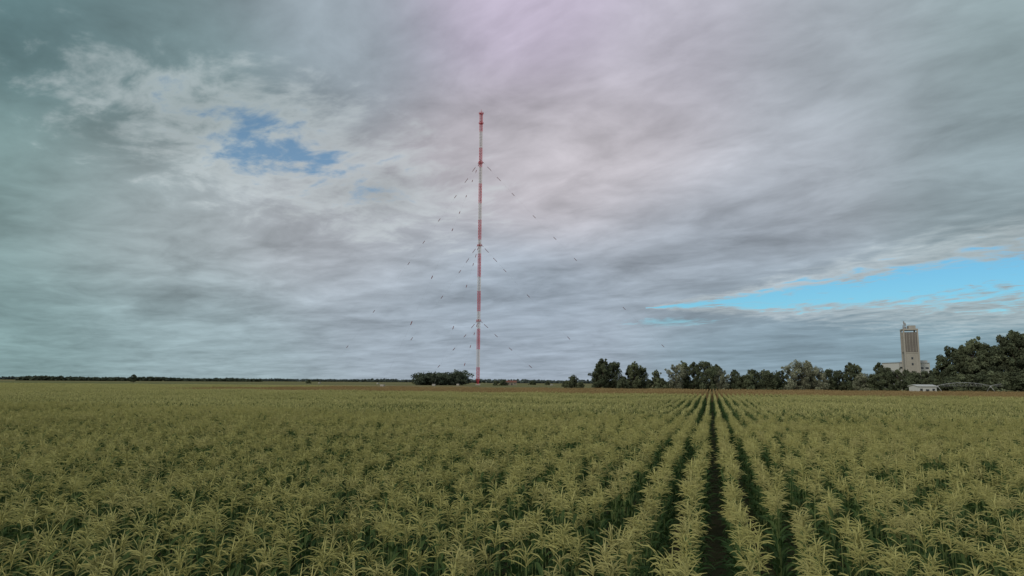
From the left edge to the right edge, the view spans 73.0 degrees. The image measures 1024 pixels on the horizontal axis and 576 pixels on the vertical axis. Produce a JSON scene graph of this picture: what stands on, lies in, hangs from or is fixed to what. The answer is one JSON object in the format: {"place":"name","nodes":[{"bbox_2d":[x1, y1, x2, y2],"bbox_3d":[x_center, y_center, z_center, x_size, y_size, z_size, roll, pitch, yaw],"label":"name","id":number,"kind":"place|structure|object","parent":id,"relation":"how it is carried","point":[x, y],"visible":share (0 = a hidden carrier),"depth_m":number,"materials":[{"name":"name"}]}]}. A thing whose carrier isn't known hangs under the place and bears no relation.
{"place":"outdoors","nodes":[
{"label":"outdoors","id":0,"kind":"place"},
{"bbox_2d":[0,379,1023,575],"bbox_3d":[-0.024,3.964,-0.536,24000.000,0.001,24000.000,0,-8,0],"label":"ground","id":1,"kind":"structure","parent":0,"point":[715,530],"depth_m":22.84,"materials":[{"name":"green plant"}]},
{"bbox_2d":[15,375,130,380],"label":"distant treeline","id":2,"kind":"object","parent":1,"relation":"on","point":[45,378],"visible":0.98,"depth_m":1474.16,"materials":[{"name":"green plant"}]},
{"bbox_2d":[129,374,136,381],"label":"deciduous tree","id":3,"kind":"object","parent":1,"relation":"on","point":[133,376],"visible":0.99,"depth_m":891.15,"materials":[{"name":"green plant"}]},
{"bbox_2d":[136,376,262,381],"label":"distant treeline","id":4,"kind":"object","parent":1,"relation":"on","point":[151,378],"visible":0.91,"depth_m":1574.66,"materials":[{"name":"green plant"}]},
{"bbox_2d":[263,378,411,381],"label":"distant treeline","id":5,"kind":"object","parent":1,"relation":"on","point":[323,380],"visible":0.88,"depth_m":2170.14,"materials":[{"name":"green plant"}]},
{"bbox_2d":[0,376,845,383],"bbox_3d":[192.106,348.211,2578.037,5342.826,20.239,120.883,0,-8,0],"label":"distant treeline","id":6,"kind":"object","parent":1,"relation":"on","point":[8,378],"visible":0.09,"depth_m":2569.58,"materials":[{"name":"green plant"}]},
{"bbox_2d":[410,369,473,384],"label":"distant treeline","id":7,"kind":"object","parent":1,"relation":"on","point":[439,378],"visible":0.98,"depth_m":672.13,"materials":[{"name":"green plant"}]},
{"bbox_2d":[318,111,663,386],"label":"guyed radio mast","id":8,"kind":"object","parent":1,"relation":"on","point":[479,245],"visible":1,"depth_m":755.62,"materials":[{"name":"red metal"}]},
{"bbox_2d":[499,379,507,385],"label":"bush","id":9,"kind":"object","parent":1,"relation":"on","point":[503,381],"visible":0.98,"depth_m":692.08,"materials":[{"name":"green plant"}]},
{"bbox_2d":[468,379,591,383],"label":"distant treeline","id":10,"kind":"object","parent":1,"relation":"on","point":[518,381],"visible":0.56,"depth_m":1774.15,"materials":[{"name":"green plant"}]},
{"bbox_2d":[561,381,569,387],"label":"bush","id":11,"kind":"object","parent":1,"relation":"on","point":[565,384],"visible":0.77,"depth_m":326.21,"materials":[{"name":"green plant"}]},
{"bbox_2d":[566,375,578,387],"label":"bush","id":12,"kind":"object","parent":1,"relation":"on","point":[573,382],"visible":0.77,"depth_m":327.94,"materials":[{"name":"green plant"}]},
{"bbox_2d":[574,382,584,387],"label":"bush","id":13,"kind":"object","parent":1,"relation":"on","point":[580,385],"visible":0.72,"depth_m":325.93,"materials":[{"name":"green plant"}]},
{"bbox_2d":[591,367,601,387],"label":"deciduous tree","id":14,"kind":"object","parent":1,"relation":"on","point":[595,371],"visible":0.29,"depth_m":336.31,"materials":[{"name":"green plant"}]},
{"bbox_2d":[588,358,611,387],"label":"deciduous tree","id":15,"kind":"object","parent":1,"relation":"on","point":[601,369],"visible":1,"depth_m":330.72,"materials":[{"name":"green plant"}]},
{"bbox_2d":[607,361,625,388],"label":"deciduous tree","id":16,"kind":"object","parent":1,"relation":"on","point":[615,371],"visible":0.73,"depth_m":333.51,"materials":[{"name":"green plant"}]},
{"bbox_2d":[616,377,630,388],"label":"bush","id":17,"kind":"object","parent":1,"relation":"on","point":[621,382],"visible":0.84,"depth_m":325.75,"materials":[{"name":"green plant"}]},
{"bbox_2d":[623,365,633,385],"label":"deciduous tree","id":18,"kind":"object","parent":1,"relation":"on","point":[626,372],"visible":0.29,"depth_m":341.49,"materials":[{"name":"green plant"}]},
{"bbox_2d":[627,361,641,388],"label":"deciduous tree","id":19,"kind":"object","parent":1,"relation":"on","point":[634,376],"visible":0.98,"depth_m":331.10,"materials":[{"name":"green plant"}]},
{"bbox_2d":[639,367,650,388],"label":"deciduous tree","id":20,"kind":"object","parent":1,"relation":"on","point":[644,376],"visible":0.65,"depth_m":334.15,"materials":[{"name":"green plant"}]},
{"bbox_2d":[651,369,661,387],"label":"deciduous tree","id":21,"kind":"object","parent":1,"relation":"on","point":[655,373],"visible":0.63,"depth_m":336.61,"materials":[{"name":"green plant"}]},
{"bbox_2d":[654,377,670,388],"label":"bush","id":22,"kind":"object","parent":1,"relation":"on","point":[660,383],"visible":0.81,"depth_m":324.96,"materials":[{"name":"green plant"}]},
{"bbox_2d":[664,364,686,388],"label":"willow tree","id":23,"kind":"object","parent":1,"relation":"on","point":[678,376],"visible":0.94,"depth_m":326.29,"materials":[{"name":"green plant"}]},
{"bbox_2d":[678,361,690,388],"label":"deciduous tree","id":24,"kind":"object","parent":1,"relation":"on","point":[684,365],"visible":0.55,"depth_m":334.03,"materials":[{"name":"green plant"}]},
{"bbox_2d":[686,361,700,388],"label":"deciduous tree","id":25,"kind":"object","parent":1,"relation":"on","point":[693,372],"visible":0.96,"depth_m":331.46,"materials":[{"name":"green plant"}]},
{"bbox_2d":[694,361,718,390],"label":"deciduous tree","id":26,"kind":"object","parent":1,"relation":"on","point":[708,369],"visible":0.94,"depth_m":327.03,"materials":[{"name":"green plant"}]},
{"bbox_2d":[713,364,727,390],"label":"deciduous tree","id":27,"kind":"object","parent":1,"relation":"on","point":[717,366],"visible":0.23,"depth_m":334.25,"materials":[{"name":"green plant"}]},
{"bbox_2d":[713,369,731,390],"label":"willow tree","id":28,"kind":"object","parent":1,"relation":"on","point":[721,374],"visible":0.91,"depth_m":326.75,"materials":[{"name":"green plant"}]},
{"bbox_2d":[729,370,739,389],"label":"deciduous tree","id":29,"kind":"object","parent":1,"relation":"on","point":[733,385],"visible":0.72,"depth_m":329.36,"materials":[{"name":"green plant"}]},
{"bbox_2d":[733,374,754,389],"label":"bush","id":30,"kind":"object","parent":1,"relation":"on","point":[743,382],"visible":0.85,"depth_m":321.63,"materials":[{"name":"green plant"}]},
{"bbox_2d":[745,369,761,389],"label":"deciduous tree","id":31,"kind":"object","parent":1,"relation":"on","point":[757,376],"visible":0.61,"depth_m":329.53,"materials":[{"name":"green plant"}]},
{"bbox_2d":[759,369,765,387],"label":"deciduous tree","id":32,"kind":"object","parent":1,"relation":"on","point":[763,371],"visible":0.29,"depth_m":332.75,"materials":[{"name":"green plant"}]},
{"bbox_2d":[756,370,782,390],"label":"bush","id":33,"kind":"object","parent":1,"relation":"on","point":[772,381],"visible":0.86,"depth_m":323.56,"materials":[{"name":"green plant"}]},
{"bbox_2d":[644,379,902,390],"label":"treeline undergrowth","id":34,"kind":"object","parent":1,"relation":"on","point":[756,388],"visible":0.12,"depth_m":334.04,"materials":[{"name":"green plant"}]},
{"bbox_2d":[775,370,788,389],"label":"deciduous tree","id":35,"kind":"object","parent":1,"relation":"on","point":[781,376],"visible":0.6,"depth_m":332.59,"materials":[{"name":"green plant"}]},
{"bbox_2d":[781,359,813,390],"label":"willow tree","id":36,"kind":"object","parent":1,"relation":"on","point":[796,385],"visible":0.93,"depth_m":314.31,"materials":[{"name":"green plant"}]},
{"bbox_2d":[793,360,822,390],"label":"willow tree","id":37,"kind":"object","parent":1,"relation":"on","point":[813,377],"visible":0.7,"depth_m":315.32,"materials":[{"name":"green plant"}]},
{"bbox_2d":[810,365,829,389],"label":"willow tree","id":38,"kind":"object","parent":1,"relation":"on","point":[821,376],"visible":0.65,"depth_m":317.72,"materials":[{"name":"green plant"}]},
{"bbox_2d":[819,368,839,390],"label":"deciduous tree","id":39,"kind":"object","parent":1,"relation":"on","point":[830,377],"visible":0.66,"depth_m":327.84,"materials":[{"name":"green plant"}]},
{"bbox_2d":[834,370,846,389],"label":"deciduous tree","id":40,"kind":"object","parent":1,"relation":"on","point":[842,377],"visible":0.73,"depth_m":330.01,"materials":[{"name":"green plant"}]},
{"bbox_2d":[843,362,859,390],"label":"deciduous tree","id":41,"kind":"object","parent":1,"relation":"on","point":[849,370],"visible":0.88,"depth_m":329.33,"materials":[{"name":"green plant"}]},
{"bbox_2d":[853,363,863,384],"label":"deciduous tree","id":42,"kind":"object","parent":1,"relation":"on","point":[859,369],"visible":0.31,"depth_m":332.01,"materials":[{"name":"green plant"}]},
{"bbox_2d":[853,373,873,390],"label":"willow tree","id":43,"kind":"object","parent":1,"relation":"on","point":[861,377],"visible":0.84,"depth_m":312.06,"materials":[{"name":"green plant"}]},
{"bbox_2d":[860,373,887,390],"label":"bush","id":44,"kind":"object","parent":1,"relation":"on","point":[875,381],"visible":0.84,"depth_m":307.57,"materials":[{"name":"green plant"}]},
{"bbox_2d":[868,362,886,387],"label":"deciduous tree","id":45,"kind":"object","parent":1,"relation":"on","point":[879,368],"visible":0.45,"depth_m":324.88,"materials":[{"name":"green plant"}]},
{"bbox_2d":[883,366,898,390],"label":"deciduous tree","id":46,"kind":"object","parent":1,"relation":"on","point":[890,375],"visible":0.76,"depth_m":324.92,"materials":[{"name":"green plant"}]},
{"bbox_2d":[893,368,903,390],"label":"deciduous tree","id":47,"kind":"object","parent":1,"relation":"on","point":[897,375],"visible":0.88,"depth_m":326.83,"materials":[{"name":"green plant"}]},
{"bbox_2d":[901,369,909,389],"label":"deciduous tree","id":48,"kind":"object","parent":1,"relation":"on","point":[905,372],"visible":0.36,"depth_m":327.24,"materials":[{"name":"green plant"}]},
{"bbox_2d":[898,371,924,390],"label":"bush","id":49,"kind":"object","parent":1,"relation":"on","point":[912,377],"visible":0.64,"depth_m":313.75,"materials":[{"name":"green plant"}]},
{"bbox_2d":[909,384,936,391],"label":"farm shed","id":50,"kind":"structure","parent":1,"relation":"on","point":[919,387],"depth_m":257.24,"materials":[{"name":"white metal"}]},
{"bbox_2d":[917,370,933,379],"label":"deciduous tree","id":51,"kind":"object","parent":1,"relation":"on","point":[927,375],"visible":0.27,"depth_m":318.35,"materials":[{"name":"green plant"}]},
{"bbox_2d":[922,377,938,390],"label":"bush","id":52,"kind":"object","parent":1,"relation":"on","point":[929,380],"visible":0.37,"depth_m":296.13,"materials":[{"name":"green plant"}]},
{"bbox_2d":[929,368,937,378],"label":"deciduous tree","id":53,"kind":"object","parent":1,"relation":"on","point":[931,372],"visible":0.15,"depth_m":319.05,"materials":[{"name":"green plant"}]},
{"bbox_2d":[933,355,950,385],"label":"poplar tree","id":54,"kind":"object","parent":1,"relation":"on","point":[937,375],"visible":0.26,"depth_m":289.43,"materials":[{"name":"green plant"}]},
{"bbox_2d":[935,345,963,388],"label":"deciduous tree","id":55,"kind":"object","parent":1,"relation":"on","point":[950,353],"visible":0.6,"depth_m":283.67,"materials":[{"name":"green plant"}]},
{"bbox_2d":[934,375,967,391],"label":"bush","id":56,"kind":"object","parent":1,"relation":"on","point":[949,379],"visible":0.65,"depth_m":268.77,"materials":[{"name":"green plant"}]},
{"bbox_2d":[953,345,971,374],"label":"poplar tree","id":57,"kind":"object","parent":1,"relation":"on","point":[959,360],"visible":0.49,"depth_m":280.99,"materials":[{"name":"green plant"}]},
{"bbox_2d":[935,382,998,390],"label":"pivot irrigator","id":58,"kind":"object","parent":1,"relation":"on","point":[970,384],"visible":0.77,"depth_m":247.52,"materials":[{"name":"grey metal"}]},
{"bbox_2d":[955,373,979,391],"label":"bush","id":59,"kind":"object","parent":1,"relation":"on","point":[968,379],"visible":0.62,"depth_m":263.39,"materials":[{"name":"green plant"}]},
{"bbox_2d":[960,336,982,374],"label":"deciduous tree","id":60,"kind":"object","parent":1,"relation":"on","point":[970,347],"visible":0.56,"depth_m":277.89,"materials":[{"name":"green plant"}]},
{"bbox_2d":[972,341,993,373],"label":"poplar tree","id":61,"kind":"object","parent":1,"relation":"on","point":[983,348],"visible":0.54,"depth_m":274.51,"materials":[{"name":"green plant"}]},
{"bbox_2d":[973,372,1000,391],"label":"bush","id":62,"kind":"object","parent":1,"relation":"on","point":[980,378],"visible":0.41,"depth_m":259.02,"materials":[{"name":"green plant"}]},
{"bbox_2d":[975,344,1009,372],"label":"deciduous tree","id":63,"kind":"object","parent":1,"relation":"on","point":[993,363],"visible":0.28,"depth_m":271.74,"materials":[{"name":"green plant"}]},
{"bbox_2d":[981,370,1023,392],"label":"bush","id":64,"kind":"object","parent":1,"relation":"on","point":[1001,379],"visible":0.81,"depth_m":253.70,"materials":[{"name":"green plant"}]},
{"bbox_2d":[990,334,1017,372],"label":"deciduous tree","id":65,"kind":"object","parent":1,"relation":"on","point":[1001,341],"visible":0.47,"depth_m":268.61,"materials":[{"name":"green plant"}]},
{"bbox_2d":[999,330,1023,390],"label":"poplar tree","id":66,"kind":"object","parent":1,"relation":"on","point":[1017,341],"visible":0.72,"depth_m":266.81,"materials":[{"name":"green plant"}]},
{"bbox_2d":[1005,372,1023,391],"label":"bush","id":67,"kind":"object","parent":1,"relation":"on","point":[1019,386],"visible":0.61,"depth_m":252.49,"materials":[{"name":"green plant"}]},
{"bbox_2d":[0,0,1023,381],"label":"sky","id":68,"kind":"structure","parent":0,"point":[211,189],"materials":[{"name":"grey"}]},
{"bbox_2d":[156,385,1023,402],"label":"dry corn field","id":69,"kind":"structure","parent":0,"point":[702,392],"depth_m":154.90,"materials":[{"name":"brown plant"}]},
{"bbox_2d":[882,360,929,389],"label":"grain warehouse","id":70,"kind":"structure","parent":0,"point":[925,366],"depth_m":487.29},
{"bbox_2d":[900,321,920,374],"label":"grain elevator tower","id":71,"kind":"structure","parent":0,"point":[910,352],"depth_m":475.06,"materials":[{"name":"beige concrete"}]}
]}

